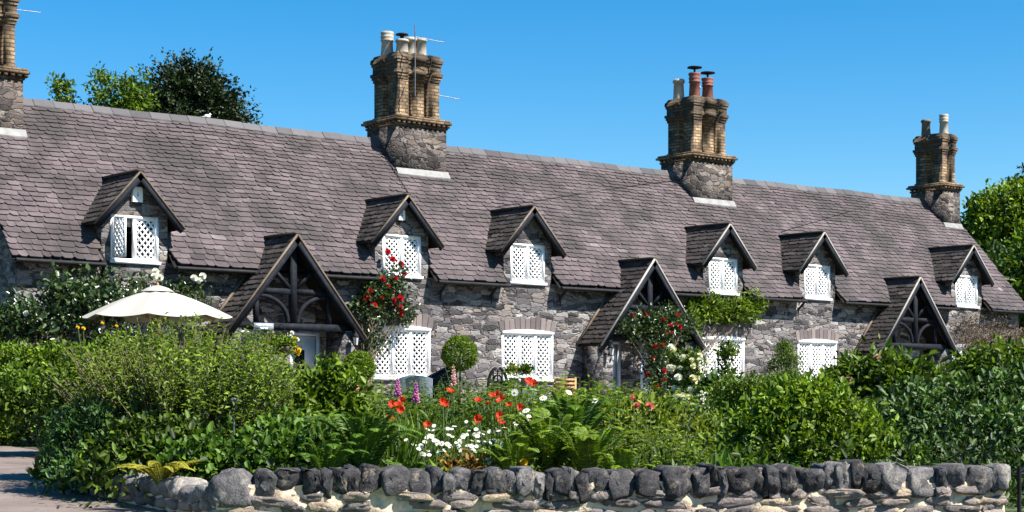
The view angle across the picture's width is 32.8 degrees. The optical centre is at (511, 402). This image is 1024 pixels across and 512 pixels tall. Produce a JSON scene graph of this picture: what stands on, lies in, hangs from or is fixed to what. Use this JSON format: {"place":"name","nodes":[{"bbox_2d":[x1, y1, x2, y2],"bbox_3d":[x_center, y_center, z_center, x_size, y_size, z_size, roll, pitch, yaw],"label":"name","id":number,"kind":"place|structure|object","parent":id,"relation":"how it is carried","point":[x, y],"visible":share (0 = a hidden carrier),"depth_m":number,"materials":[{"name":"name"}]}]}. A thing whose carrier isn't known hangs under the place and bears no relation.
{"place":"outdoors","nodes":[
{"label":"outdoors","id":0,"kind":"place"},
{"bbox_2d":[0,445,159,511],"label":"path","id":1,"kind":"structure","parent":0,"point":[17,494],"depth_m":15.52,"materials":[{"name":"beige concrete"}]},
{"bbox_2d":[405,375,437,402],"bbox_3d":[-1.911,-0.088,36.547,0.632,0.941,0.620,0,0,10],"label":"garden armchair","id":2,"kind":"object","parent":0,"point":[429,382],"visible":0.4,"depth_m":36.30,"materials":[{"name":"grey metal"}]},
{"bbox_2d":[7,425,1023,511],"bbox_3d":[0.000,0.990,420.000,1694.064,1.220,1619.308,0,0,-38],"label":"ground","id":3,"kind":"structure","parent":0,"point":[1010,508],"depth_m":23.27,"materials":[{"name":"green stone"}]},
{"bbox_2d":[21,451,53,479],"bbox_3d":[-4.764,0.711,17.564,0.340,0.450,0.420,0,0,6],"label":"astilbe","id":4,"kind":"object","parent":3,"relation":"on","point":[35,472],"visible":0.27,"depth_m":17.51,"materials":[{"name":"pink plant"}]},
{"bbox_2d":[0,335,94,446],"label":"clipped hedge","id":5,"kind":"object","parent":3,"relation":"on","point":[48,351],"visible":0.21,"depth_m":23.77,"materials":[{"name":"green plant"}]},
{"bbox_2d":[0,341,106,446],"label":"garden shrub","id":6,"kind":"object","parent":3,"relation":"on","point":[16,389],"visible":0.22,"depth_m":21.20,"materials":[{"name":"green plant"}]},
{"bbox_2d":[43,72,87,104],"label":"ash tree","id":7,"kind":"object","parent":3,"relation":"on","point":[64,90],"visible":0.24,"depth_m":55.86,"materials":[{"name":"green plant"}]},
{"bbox_2d":[0,260,134,346],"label":"rose bush","id":8,"kind":"object","parent":3,"relation":"on","point":[77,301],"visible":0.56,"depth_m":31.27,"materials":[{"name":"green plant"}]},
{"bbox_2d":[28,389,159,494],"bbox_3d":[-3.830,0.389,15.945,1.369,1.019,1.263,0,0,-38],"label":"garden shrub","id":9,"kind":"object","parent":3,"relation":"on","point":[65,437],"visible":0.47,"depth_m":15.74,"materials":[{"name":"green plant"}]},
{"bbox_2d":[25,326,183,441],"bbox_3d":[-4.054,0.009,17.595,1.591,1.579,1.525,0,0,-38],"label":"twiggy bush","id":10,"kind":"object","parent":3,"relation":"on","point":[56,400],"visible":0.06,"depth_m":17.40,"materials":[{"name":"green plant"}]},
{"bbox_2d":[78,61,160,111],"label":"ash tree","id":11,"kind":"object","parent":3,"relation":"on","point":[133,98],"visible":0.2,"depth_m":55.76,"materials":[{"name":"green plant"}]},
{"bbox_2d":[59,404,230,499],"bbox_3d":[-3.181,0.445,15.244,1.506,0.872,1.155,0,0,-20],"label":"garden shrub","id":12,"kind":"object","parent":3,"relation":"on","point":[131,441],"visible":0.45,"depth_m":15.11,"materials":[{"name":"green plant"}]},
{"bbox_2d":[89,472,215,511],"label":"return wall","id":13,"kind":"structure","parent":3,"relation":"on","point":[174,493],"depth_m":14.06,"materials":[{"name":"grey stone"}]},
{"bbox_2d":[108,460,209,486],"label":"fern","id":14,"kind":"object","parent":13,"relation":"on","point":[157,472],"visible":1,"depth_m":14.08,"materials":[{"name":"plant"}]},
{"bbox_2d":[82,283,232,333],"bbox_3d":[-6.311,-0.850,31.000,2.607,2.559,2.607,0,0,-38],"label":"parasol","id":15,"kind":"object","parent":3,"relation":"on","point":[157,300],"visible":0.87,"depth_m":30.45,"materials":[{"name":"fabric"}]},
{"bbox_2d":[43,311,308,439],"bbox_3d":[-3.138,-0.030,16.593,2.326,1.703,2.443,0,0,20],"label":"twiggy bush","id":16,"kind":"object","parent":3,"relation":"on","point":[199,383],"visible":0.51,"depth_m":16.10,"materials":[{"name":"green plant"}]},
{"bbox_2d":[121,47,266,125],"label":"yew tree","id":17,"kind":"object","parent":3,"relation":"on","point":[197,89],"visible":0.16,"depth_m":59.05,"materials":[{"name":"green plant"}]},
{"bbox_2d":[137,413,313,497],"bbox_3d":[-2.337,0.492,14.569,1.563,0.799,1.042,0,0,-6],"label":"leafy plant","id":18,"kind":"object","parent":3,"relation":"on","point":[218,455],"visible":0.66,"depth_m":14.39,"materials":[{"name":"green plant"}]},
{"bbox_2d":[228,397,239,432],"bbox_3d":[-2.557,0.396,16.000,0.120,0.884,0.120,0,0,-38],"label":"solar lamp","id":19,"kind":"object","parent":3,"relation":"on","point":[230,400],"visible":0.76,"depth_m":15.98,"materials":[{"name":"grey metal"}]},
{"bbox_2d":[213,327,301,421],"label":"twiggy bush","id":20,"kind":"object","parent":3,"relation":"on","point":[289,402],"visible":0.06,"depth_m":17.74,"materials":[{"name":"green plant"}]},
{"bbox_2d":[224,404,350,468],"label":"leafy plant","id":21,"kind":"object","parent":3,"relation":"on","point":[289,429],"visible":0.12,"depth_m":14.78,"materials":[{"name":"green plant"}]},
{"bbox_2d":[248,403,345,443],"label":"perennial clump","id":22,"kind":"object","parent":3,"relation":"on","point":[309,422],"visible":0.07,"depth_m":16.11,"materials":[{"name":"green plant"}]},
{"bbox_2d":[290,437,368,469],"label":"fern","id":23,"kind":"object","parent":3,"relation":"on","point":[337,455],"visible":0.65,"depth_m":14.10,"materials":[{"name":"green plant"}]},
{"bbox_2d":[279,351,384,432],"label":"garden shrub","id":24,"kind":"object","parent":3,"relation":"on","point":[321,388],"visible":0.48,"depth_m":19.73,"materials":[{"name":"green plant"}]},
{"bbox_2d":[343,350,376,381],"bbox_3d":[-3.090,-0.346,35.211,0.725,1.454,0.719,0,0,-38],"label":"topiary ball","id":25,"kind":"object","parent":3,"relation":"on","point":[363,359],"visible":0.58,"depth_m":35.03,"materials":[{"name":"green plant"}]},
{"bbox_2d":[301,412,422,468],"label":"fern","id":26,"kind":"object","parent":3,"relation":"on","point":[364,431],"visible":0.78,"depth_m":14.41,"materials":[{"name":"green plant"}]},
{"bbox_2d":[330,406,454,468],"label":"daylily clump","id":27,"kind":"object","parent":3,"relation":"on","point":[400,457],"visible":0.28,"depth_m":15.02,"materials":[{"name":"green plant"}]},
{"bbox_2d":[358,366,429,422],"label":"perennial clump","id":28,"kind":"object","parent":3,"relation":"on","point":[381,393],"visible":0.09,"depth_m":22.94,"materials":[{"name":"green plant"}]},
{"bbox_2d":[383,377,412,433],"bbox_3d":[-1.153,0.275,17.980,0.287,1.080,0.391,0,0,33],"label":"foxglove","id":29,"kind":"object","parent":3,"relation":"on","point":[397,391],"visible":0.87,"depth_m":18.00,"materials":[{"name":"purple plant"}]},
{"bbox_2d":[383,396,413,459],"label":"poppy plant","id":30,"kind":"object","parent":3,"relation":"on","point":[392,403],"visible":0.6,"depth_m":15.40,"materials":[{"name":"red plant"}]},
{"bbox_2d":[385,459,443,471],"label":"fern","id":31,"kind":"object","parent":3,"relation":"on","point":[419,464],"visible":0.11,"depth_m":14.02,"materials":[{"name":"green plant"}]},
{"bbox_2d":[403,380,428,429],"bbox_3d":[-0.968,0.300,18.020,0.322,1.060,0.356,0,0,-24],"label":"foxglove","id":32,"kind":"object","parent":3,"relation":"on","point":[415,397],"visible":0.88,"depth_m":17.99,"materials":[{"name":"purple plant"}]},
{"bbox_2d":[364,399,484,460],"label":"daylily clump","id":33,"kind":"object","parent":3,"relation":"on","point":[423,428],"visible":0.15,"depth_m":16.83,"materials":[{"name":"green plant"}]},
{"bbox_2d":[422,421,442,467],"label":"poppy plant","id":34,"kind":"object","parent":3,"relation":"on","point":[427,423],"visible":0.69,"depth_m":14.69,"materials":[{"name":"red plant"}]},
{"bbox_2d":[436,365,458,435],"bbox_3d":[-0.682,0.137,20.005,0.366,1.151,0.388,0,0,-38],"label":"foxglove","id":35,"kind":"object","parent":3,"relation":"on","point":[453,384],"visible":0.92,"depth_m":19.99,"materials":[{"name":"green plant"}]},
{"bbox_2d":[370,367,526,436],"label":"perennial clump","id":36,"kind":"object","parent":3,"relation":"on","point":[456,402],"visible":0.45,"depth_m":21.75,"materials":[{"name":"green plant"}]},
{"bbox_2d":[439,388,458,471],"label":"poppy plant","id":37,"kind":"object","parent":3,"relation":"on","point":[443,401],"visible":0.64,"depth_m":15.98,"materials":[{"name":"red plant"}]},
{"bbox_2d":[404,420,503,470],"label":"daisy clump","id":38,"kind":"object","parent":3,"relation":"on","point":[476,434],"visible":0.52,"depth_m":14.79,"materials":[{"name":"white plant"}]},
{"bbox_2d":[54,385,858,508],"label":"undergrowth","id":39,"kind":"object","parent":3,"relation":"on","point":[735,454],"visible":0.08,"depth_m":15.65,"materials":[{"name":"green plant"}]},
{"bbox_2d":[440,334,478,407],"bbox_3d":[-1.121,-0.539,37.003,0.839,1.839,0.839,0,0,-38],"label":"topiary ball","id":40,"kind":"object","parent":3,"relation":"on","point":[450,347],"visible":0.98,"depth_m":36.81,"materials":[{"name":"green plant"}]},
{"bbox_2d":[438,447,495,470],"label":"bronze plant","id":41,"kind":"object","parent":3,"relation":"on","point":[470,462],"visible":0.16,"depth_m":14.32,"materials":[{"name":"brown plant"}]},
{"bbox_2d":[488,411,505,464],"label":"poppy plant","id":42,"kind":"object","parent":3,"relation":"on","point":[499,414],"visible":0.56,"depth_m":14.98,"materials":[{"name":"red plant"}]},
{"bbox_2d":[474,390,523,462],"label":"poppy plant","id":43,"kind":"object","parent":3,"relation":"on","point":[500,398],"visible":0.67,"depth_m":16.02,"materials":[{"name":"red plant"}]},
{"bbox_2d":[486,367,512,398],"bbox_3d":[-0.261,-0.196,38.000,0.594,1.162,0.520,0,0,-15],"label":"iron chair","id":44,"kind":"object","parent":3,"relation":"on","point":[491,373],"visible":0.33,"depth_m":38.17,"materials":[{"name":"black metal"}]},
{"bbox_2d":[426,371,583,422],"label":"perennial clump","id":45,"kind":"object","parent":3,"relation":"on","point":[491,384],"visible":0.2,"depth_m":24.90,"materials":[{"name":"green plant"}]},
{"bbox_2d":[473,435,548,469],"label":"fern","id":46,"kind":"object","parent":3,"relation":"on","point":[504,461],"visible":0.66,"depth_m":14.20,"materials":[{"name":"green plant"}]},
{"bbox_2d":[0,0,1023,407],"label":"terraced cottages","id":47,"kind":"structure","parent":3,"relation":"on","point":[298,232],"depth_m":42.64,"materials":[{"name":"stone"}]},
{"bbox_2d":[99,320,169,339],"bbox_3d":[-7.791,-1.131,35.915,1.660,1.267,0.160,0,0,-38],"label":"window","id":48,"kind":"structure","parent":47,"relation":"in","point":[133,325],"depth_m":35.96,"materials":[{"name":"white paint"}]},
{"bbox_2d":[109,214,160,264],"bbox_3d":[-7.674,-3.344,35.766,1.130,0.992,0.538,0,0,-38],"label":"window","id":49,"kind":"structure","parent":47,"relation":"in","point":[144,229],"depth_m":35.95,"materials":[{"name":"white paint"}]},
{"bbox_2d":[131,187,142,203],"bbox_3d":[-7.726,-4.263,35.881,0.220,0.345,0.083,0,0,-38],"label":"alarm box","id":50,"kind":"object","parent":47,"relation":"attached to","point":[136,195],"visible":1,"depth_m":35.85,"materials":[{"name":"white paint"}]},
{"bbox_2d":[72,264,220,339],"bbox_3d":[-7.602,-1.237,35.669,3.460,3.208,1.155,0,0,-38],"label":"climbing rose","id":51,"kind":"object","parent":47,"relation":"attached to","point":[185,288],"visible":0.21,"depth_m":35.68,"materials":[{"name":"green plant"}]},
{"bbox_2d":[254,323,273,329],"bbox_3d":[-5.256,-1.600,36.864,0.470,0.150,0.024,0,0,-38],"label":"name plaque","id":52,"kind":"object","parent":47,"relation":"attached to","point":[264,326],"visible":0.99,"depth_m":36.85,"materials":[{"name":"white paint"}]},
{"bbox_2d":[267,324,302,357],"bbox_3d":[-4.867,-1.283,36.964,0.798,0.769,0.664,0,0,14],"label":"hanging basket","id":53,"kind":"object","parent":47,"relation":"hanging from","point":[287,341],"visible":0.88,"depth_m":36.86,"materials":[{"name":"green plant"}]},
{"bbox_2d":[290,332,319,372],"bbox_3d":[-4.574,-0.585,38.425,0.810,1.910,0.220,0,0,-38],"label":"door","id":54,"kind":"structure","parent":47,"relation":"in","point":[310,346],"depth_m":38.52,"materials":[{"name":"paint"}]},
{"bbox_2d":[348,249,423,391],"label":"climbing rose","id":55,"kind":"object","parent":47,"relation":"attached to","point":[381,296],"visible":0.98,"depth_m":39.34,"materials":[{"name":"green plant"}]},
{"bbox_2d":[372,325,430,379],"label":"window","id":56,"kind":"structure","parent":47,"relation":"in","point":[409,354],"depth_m":40.12,"materials":[{"name":"white paint"}]},
{"bbox_2d":[383,234,423,278],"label":"window","id":57,"kind":"structure","parent":47,"relation":"in","point":[407,249],"depth_m":40.10,"materials":[{"name":"white paint"}]},
{"bbox_2d":[408,25,441,95],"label":"tv aerial","id":58,"kind":"object","parent":47,"relation":"attached to","point":[415,56],"visible":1,"depth_m":42.65,"materials":[{"name":"grey metal"}]},
{"bbox_2d":[502,329,553,381],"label":"window","id":59,"kind":"structure","parent":47,"relation":"in","point":[535,347],"depth_m":42.39,"materials":[{"name":"white paint"}]},
{"bbox_2d":[509,243,546,285],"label":"window","id":60,"kind":"structure","parent":47,"relation":"in","point":[527,261],"depth_m":42.30,"materials":[{"name":"white paint"}]},
{"bbox_2d":[497,180,678,206],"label":"cable","id":61,"kind":"object","parent":47,"relation":"attached to","point":[587,192],"visible":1,"depth_m":46.15,"materials":[{"name":"black metal"}]},
{"bbox_2d":[613,341,620,401],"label":"door","id":62,"kind":"structure","parent":47,"relation":"in","point":[617,353],"depth_m":44.14,"materials":[{"name":"paint"}]},
{"bbox_2d":[640,342,657,392],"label":"door","id":63,"kind":"structure","parent":47,"relation":"in","point":[642,376],"depth_m":44.71,"materials":[{"name":"paint"}]},
{"bbox_2d":[615,300,702,404],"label":"climbing rose","id":64,"kind":"object","parent":47,"relation":"attached to","point":[657,330],"visible":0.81,"depth_m":43.30,"materials":[{"name":"green plant"}]},
{"bbox_2d":[702,336,745,381],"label":"window","id":65,"kind":"structure","parent":47,"relation":"in","point":[739,361],"depth_m":46.45,"materials":[{"name":"white paint"}]},
{"bbox_2d":[709,257,739,295],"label":"window","id":66,"kind":"structure","parent":47,"relation":"in","point":[722,271],"depth_m":46.43,"materials":[{"name":"white paint"}]},
{"bbox_2d":[681,286,769,364],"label":"wisteria","id":67,"kind":"object","parent":47,"relation":"attached to","point":[731,310],"visible":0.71,"depth_m":46.08,"materials":[{"name":"green plant"}]},
{"bbox_2d":[798,339,837,380],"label":"window","id":68,"kind":"structure","parent":47,"relation":"in","point":[815,352],"depth_m":48.72,"materials":[{"name":"white paint"}]},
{"bbox_2d":[804,264,832,300],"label":"window","id":69,"kind":"structure","parent":47,"relation":"in","point":[816,277],"depth_m":48.71,"materials":[{"name":"white paint"}]},
{"bbox_2d":[955,275,979,308],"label":"window","id":70,"kind":"structure","parent":47,"relation":"in","point":[966,287],"depth_m":52.81,"materials":[{"name":"white paint"}]},
{"bbox_2d":[948,311,1023,352],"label":"twiggy vine","id":71,"kind":"object","parent":47,"relation":"attached to","point":[986,340],"visible":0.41,"depth_m":52.87,"materials":[{"name":"green plant"}]},
{"bbox_2d":[525,376,537,464],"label":"poppy plant","id":72,"kind":"object","parent":3,"relation":"on","point":[532,381],"visible":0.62,"depth_m":19.01,"materials":[{"name":"red plant"}]},
{"bbox_2d":[497,408,600,471],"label":"fern","id":73,"kind":"object","parent":3,"relation":"on","point":[538,425],"visible":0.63,"depth_m":14.53,"materials":[{"name":"green plant"}]},
{"bbox_2d":[502,389,597,469],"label":"cosmos","id":74,"kind":"object","parent":3,"relation":"on","point":[515,393],"visible":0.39,"depth_m":15.99,"materials":[{"name":"white plant"}]},
{"bbox_2d":[460,371,649,442],"bbox_3d":[0.576,0.127,21.983,2.425,1.050,2.456,0,0,-38],"label":"perennial clump","id":75,"kind":"object","parent":3,"relation":"on","point":[536,402],"visible":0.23,"depth_m":21.83,"materials":[{"name":"green plant"}]},
{"bbox_2d":[552,377,575,402],"bbox_3d":[1.123,-0.080,37.252,0.495,0.924,0.565,0,0,5],"label":"wooden chair","id":76,"kind":"object","parent":3,"relation":"on","point":[574,384],"visible":0.15,"depth_m":37.46,"materials":[{"name":"orange wood"}]},
{"bbox_2d":[539,390,628,467],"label":"fern","id":77,"kind":"object","parent":3,"relation":"on","point":[557,409],"visible":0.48,"depth_m":15.50,"materials":[{"name":"green plant"}]},
{"bbox_2d":[535,425,646,471],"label":"fern","id":78,"kind":"object","parent":3,"relation":"on","point":[586,446],"visible":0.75,"depth_m":14.23,"materials":[{"name":"green plant"}]},
{"bbox_2d":[206,459,1010,511],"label":"garden wall","id":79,"kind":"structure","parent":3,"relation":"on","point":[851,485],"depth_m":13.46,"materials":[{"name":"grey stone"}]},
{"bbox_2d":[578,448,654,469],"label":"fern","id":80,"kind":"object","parent":3,"relation":"on","point":[626,462],"visible":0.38,"depth_m":14.13,"materials":[{"name":"green plant"}]},
{"bbox_2d":[541,377,702,424],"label":"perennial clump","id":81,"kind":"object","parent":3,"relation":"on","point":[609,394],"visible":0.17,"depth_m":20.80,"materials":[{"name":"green plant"}]},
{"bbox_2d":[566,408,713,469],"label":"perennial clump","id":82,"kind":"object","parent":3,"relation":"on","point":[622,446],"visible":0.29,"depth_m":15.10,"materials":[{"name":"green plant"}]},
{"bbox_2d":[629,394,654,433],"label":"plant","id":83,"kind":"object","parent":3,"relation":"on","point":[650,405],"visible":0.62,"depth_m":18.40,"materials":[{"name":"pink plant"}]},
{"bbox_2d":[592,390,722,458],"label":"garden shrub","id":84,"kind":"object","parent":3,"relation":"on","point":[696,420],"visible":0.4,"depth_m":18.80,"materials":[{"name":"green plant"}]},
{"bbox_2d":[608,432,730,469],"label":"perennial clump","id":85,"kind":"object","parent":3,"relation":"on","point":[669,453],"visible":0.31,"depth_m":14.72,"materials":[{"name":"green plant"}]},
{"bbox_2d":[662,339,710,404],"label":"white rose bush","id":86,"kind":"object","parent":3,"relation":"on","point":[689,363],"visible":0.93,"depth_m":35.32,"materials":[{"name":"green plant"}]},
{"bbox_2d":[693,390,711,410],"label":"flowering shrub","id":87,"kind":"object","parent":3,"relation":"on","point":[701,394],"visible":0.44,"depth_m":34.35,"materials":[{"name":"white plant"}]},
{"bbox_2d":[648,443,768,469],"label":"leafy plant","id":88,"kind":"object","parent":3,"relation":"on","point":[721,461],"visible":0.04,"depth_m":14.40,"materials":[{"name":"green plant"}]},
{"bbox_2d":[694,398,730,430],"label":"garden shrub","id":89,"kind":"object","parent":3,"relation":"on","point":[716,409],"visible":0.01,"depth_m":20.90,"materials":[{"name":"green plant"}]},
{"bbox_2d":[711,339,743,376],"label":"hydrangea","id":90,"kind":"object","parent":3,"relation":"on","point":[727,351],"visible":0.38,"depth_m":36.43,"materials":[{"name":"green plant"}]},
{"bbox_2d":[705,368,794,420],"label":"box hedge","id":91,"kind":"object","parent":3,"relation":"on","point":[730,389],"visible":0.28,"depth_m":23.26,"materials":[{"name":"green plant"}]},
{"bbox_2d":[757,337,804,379],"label":"conifer shrub","id":92,"kind":"object","parent":3,"relation":"on","point":[784,355],"visible":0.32,"depth_m":38.41,"materials":[{"name":"green plant"}]},
{"bbox_2d":[708,368,937,467],"bbox_3d":[2.872,0.293,16.199,2.064,1.227,1.673,0,0,-2],"label":"glossy shrub","id":93,"kind":"object","parent":3,"relation":"on","point":[824,412],"visible":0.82,"depth_m":15.89,"materials":[{"name":"green plant"}]},
{"bbox_2d":[716,405,1023,508],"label":"undergrowth","id":94,"kind":"object","parent":3,"relation":"on","point":[966,453],"visible":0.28,"depth_m":15.75,"materials":[{"name":"green plant"}]},
{"bbox_2d":[822,334,976,398],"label":"rhododendron","id":95,"kind":"object","parent":3,"relation":"on","point":[868,373],"visible":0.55,"depth_m":21.70,"materials":[{"name":"green plant"}]},
{"bbox_2d":[866,360,1023,460],"bbox_3d":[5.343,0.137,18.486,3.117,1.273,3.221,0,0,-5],"label":"laurel hedge","id":96,"kind":"object","parent":3,"relation":"on","point":[992,398],"visible":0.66,"depth_m":18.48,"materials":[{"name":"green plant"}]},
{"bbox_2d":[942,333,1023,382],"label":"laurel hedge","id":97,"kind":"object","parent":3,"relation":"on","point":[972,360],"visible":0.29,"depth_m":25.71,"materials":[{"name":"green plant"}]},
{"bbox_2d":[960,172,1023,261],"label":"sycamore tree","id":98,"kind":"object","parent":3,"relation":"on","point":[995,213],"visible":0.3,"depth_m":76.71,"materials":[{"name":"green plant"}]},
{"bbox_2d":[979,238,1013,275],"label":"beech tree","id":99,"kind":"object","parent":3,"relation":"on","point":[990,245],"depth_m":69.89,"materials":[{"name":"green plant"}]},
{"bbox_2d":[993,225,1023,345],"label":"beech tree","id":100,"kind":"object","parent":3,"relation":"on","point":[1015,278],"visible":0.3,"depth_m":65.83,"materials":[{"name":"green plant"}]},
{"bbox_2d":[1017,466,1023,511],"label":"iron gate","id":101,"kind":"structure","parent":3,"relation":"on","point":[1020,470],"depth_m":14.06,"materials":[{"name":"black metal"}]},
{"bbox_2d":[15,0,1023,220],"label":"sky","id":102,"kind":"structure","parent":0,"point":[835,94],"materials":[{"name":"blue"}]},
{"bbox_2d":[677,369,735,395],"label":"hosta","id":103,"kind":"object","parent":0,"point":[707,381],"visible":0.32,"depth_m":35.36,"materials":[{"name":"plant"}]},
{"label":"patio","id":104,"kind":"structure","parent":0,"visible":0},
{"bbox_2d":[390,375,414,400],"bbox_3d":[-2.215,-0.105,37.151,0.632,0.941,0.620,0,0,-24],"label":"garden armchair","id":105,"kind":"object","parent":104,"relation":"on","point":[401,379],"visible":0.16,"depth_m":36.86,"materials":[{"name":"white metal"}]},
{"bbox_2d":[408,367,458,414],"bbox_3d":[-1.706,-0.204,37.590,1.120,1.171,0.660,0,0,-9],"label":"covered barbecue","id":106,"kind":"object","parent":104,"relation":"on","point":[437,376],"visible":0.09,"depth_m":37.34,"materials":[{"name":"black metal"}]},
{"bbox_3d":[0.174,0.025,38.000,0.760,0.730,0.760,0,0,-38],"label":"garden table","id":107,"kind":"object","parent":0,"visible":0},
{"bbox_2d":[502,361,522,385],"bbox_3d":[0.048,-0.624,38.016,0.552,0.569,0.441,0,0,-38],"label":"plant pot","id":108,"kind":"object","parent":107,"relation":"on","point":[513,369],"visible":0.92,"depth_m":37.95,"materials":[{"name":"ceramic"}]},
{"bbox_2d":[517,361,534,385],"bbox_3d":[0.306,-0.627,37.991,0.426,0.573,0.456,0,0,-38],"label":"plant pot","id":109,"kind":"object","parent":107,"relation":"on","point":[526,369],"visible":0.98,"depth_m":37.92,"materials":[{"name":"ceramic"}]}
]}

